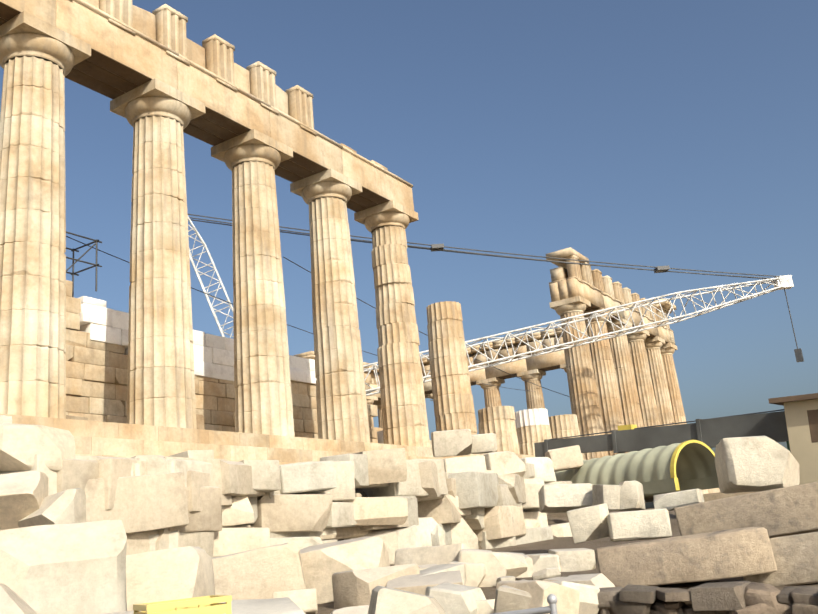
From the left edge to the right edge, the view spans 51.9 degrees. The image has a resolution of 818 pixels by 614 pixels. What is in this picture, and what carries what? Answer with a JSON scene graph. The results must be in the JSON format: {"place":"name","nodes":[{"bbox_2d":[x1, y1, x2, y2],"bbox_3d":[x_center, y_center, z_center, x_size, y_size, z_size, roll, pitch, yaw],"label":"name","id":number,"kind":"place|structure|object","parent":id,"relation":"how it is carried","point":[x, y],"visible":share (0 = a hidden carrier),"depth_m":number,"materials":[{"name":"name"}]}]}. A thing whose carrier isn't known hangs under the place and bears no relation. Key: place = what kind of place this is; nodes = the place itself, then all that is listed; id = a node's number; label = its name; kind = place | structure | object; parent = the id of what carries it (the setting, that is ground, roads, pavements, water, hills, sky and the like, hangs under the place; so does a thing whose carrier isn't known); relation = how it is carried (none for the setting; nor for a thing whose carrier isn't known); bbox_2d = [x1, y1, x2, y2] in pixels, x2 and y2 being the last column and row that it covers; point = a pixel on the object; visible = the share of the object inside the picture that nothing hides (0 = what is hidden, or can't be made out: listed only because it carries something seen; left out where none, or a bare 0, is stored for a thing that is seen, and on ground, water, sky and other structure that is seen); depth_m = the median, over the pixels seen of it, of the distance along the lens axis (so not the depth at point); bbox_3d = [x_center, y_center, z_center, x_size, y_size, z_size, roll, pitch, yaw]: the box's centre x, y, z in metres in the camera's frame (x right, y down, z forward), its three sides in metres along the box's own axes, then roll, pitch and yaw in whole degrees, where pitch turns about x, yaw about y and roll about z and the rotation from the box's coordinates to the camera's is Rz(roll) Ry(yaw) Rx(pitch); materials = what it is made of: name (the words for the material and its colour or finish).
{"place":"outdoors","nodes":[
{"label":"outdoors","id":0,"kind":"place"},
{"bbox_2d":[0,11,686,459],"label":"columns","id":1,"kind":"structure","parent":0,"point":[618,381],"depth_m":27.55,"materials":[{"name":"stone"}]},
{"bbox_2d":[0,0,676,400],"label":"entablature","id":2,"kind":"structure","parent":1,"relation":"on","point":[132,46],"depth_m":29.21,"materials":[{"name":"stone"}]},
{"bbox_2d":[0,0,817,508],"label":"sky","id":3,"kind":"structure","parent":0,"point":[680,134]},
{"bbox_2d":[317,489,817,613],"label":"ground pile","id":4,"kind":"object","parent":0,"point":[543,546],"depth_m":15.78,"materials":[{"name":"beige stone"}]},
{"bbox_2d":[133,595,231,613],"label":"crate","id":5,"kind":"object","parent":4,"relation":"on","point":[211,604],"visible":1,"depth_m":5.31,"materials":[{"name":"yellow wood"}]},
{"bbox_2d":[0,415,799,613],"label":"block pile","id":6,"kind":"object","parent":4,"relation":"on","point":[79,534],"visible":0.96,"depth_m":9.75,"materials":[{"name":"stone"}]},
{"bbox_2d":[355,483,572,517],"bbox_3d":[-0.762,4.360,15.525,0.800,2.200,20.000,-15,-18,30],"label":"stack","id":7,"kind":"object","parent":4,"relation":"on","point":[558,515],"depth_m":22.06,"materials":[{"name":"beige stone"}]},
{"bbox_2d":[492,594,557,613],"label":"railing","id":8,"kind":"object","parent":4,"relation":"on","point":[551,608],"visible":1,"depth_m":4.19,"materials":[{"name":"grey metal"}]},
{"bbox_2d":[555,443,718,496],"bbox_3d":[5.643,4.745,23.412,5.922,1.202,1.804,-28,-27,54],"label":"shelter","id":9,"kind":"object","parent":4,"relation":"on","point":[648,469],"visible":0.71,"depth_m":21.93,"materials":[{"name":"beige plastic"}]},
{"bbox_2d":[670,440,714,490],"bbox_3d":[7.173,3.940,21.046,0.120,1.210,1.880,-28,-27,54],"label":"shelter frame","id":10,"kind":"object","parent":9,"relation":"attached to","point":[679,447],"visible":0.71,"depth_m":20.71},
{"bbox_2d":[596,481,817,587],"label":"stone slabs","id":11,"kind":"structure","parent":4,"relation":"on","point":[768,537],"depth_m":8.24,"materials":[{"name":"stone"}]},
{"bbox_2d":[597,581,817,613],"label":"rubble wall","id":12,"kind":"structure","parent":4,"relation":"on","point":[740,597],"depth_m":6.49,"materials":[{"name":"stone"}]},
{"bbox_2d":[783,399,817,484],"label":"site cabin","id":13,"kind":"object","parent":4,"relation":"on","point":[804,450],"visible":0.75,"depth_m":23.59,"materials":[{"name":"beige wood"}]},
{"bbox_2d":[768,393,817,442],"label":"roof and window","id":14,"kind":"structure","parent":13,"relation":"attached to","point":[813,419],"depth_m":23.48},
{"bbox_2d":[703,491,760,501],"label":"terrace","id":15,"kind":"structure","parent":0,"point":[712,496],"depth_m":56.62,"materials":[{"name":"beige stone"}]},
{"bbox_2d":[0,414,719,502],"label":"temple platform","id":16,"kind":"structure","parent":15,"relation":"on","point":[106,439],"depth_m":23.15,"materials":[{"name":"stone"}]},
{"bbox_2d":[64,280,382,442],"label":"cella wall","id":17,"kind":"structure","parent":16,"relation":"on","point":[96,379],"depth_m":27.11,"materials":[{"name":"stone"}]},
{"bbox_2d":[66,414,431,447],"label":"loose blocks","id":18,"kind":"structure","parent":16,"relation":"on","point":[200,424],"depth_m":26.51,"materials":[{"name":"stone"}]},
{"bbox_2d":[78,296,548,443],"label":"restored marble blocks","id":19,"kind":"structure","parent":16,"relation":"on","point":[213,354],"depth_m":30.85,"materials":[{"name":"white stone"}]},
{"bbox_2d":[66,214,803,396],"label":"crane cables","id":20,"kind":"object","parent":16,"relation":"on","point":[663,269],"visible":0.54,"depth_m":47.42,"materials":[{"name":"metal"}]},
{"bbox_2d":[188,216,793,395],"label":"crane boom","id":21,"kind":"object","parent":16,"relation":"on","point":[782,282],"visible":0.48,"depth_m":46.75,"materials":[{"name":"white metal"}]},
{"bbox_2d":[534,411,788,456],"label":"wall","id":22,"kind":"structure","parent":15,"relation":"on","point":[711,433],"depth_m":26.85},
{"bbox_2d":[618,424,636,430],"bbox_3d":[7.380,4.083,28.410,0.509,0.200,0.400,-18,-20,39],"label":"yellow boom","id":23,"kind":"object","parent":22,"relation":"on","point":[626,427],"visible":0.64,"depth_m":28.25,"materials":[{"name":"yellow metal"}]},
{"bbox_2d":[550,409,783,439],"bbox_3d":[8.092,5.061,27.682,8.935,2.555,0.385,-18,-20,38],"label":"coping","id":24,"kind":"structure","parent":22,"relation":"on","point":[668,424],"depth_m":27.44,"materials":[{"name":"metal"}]}
]}

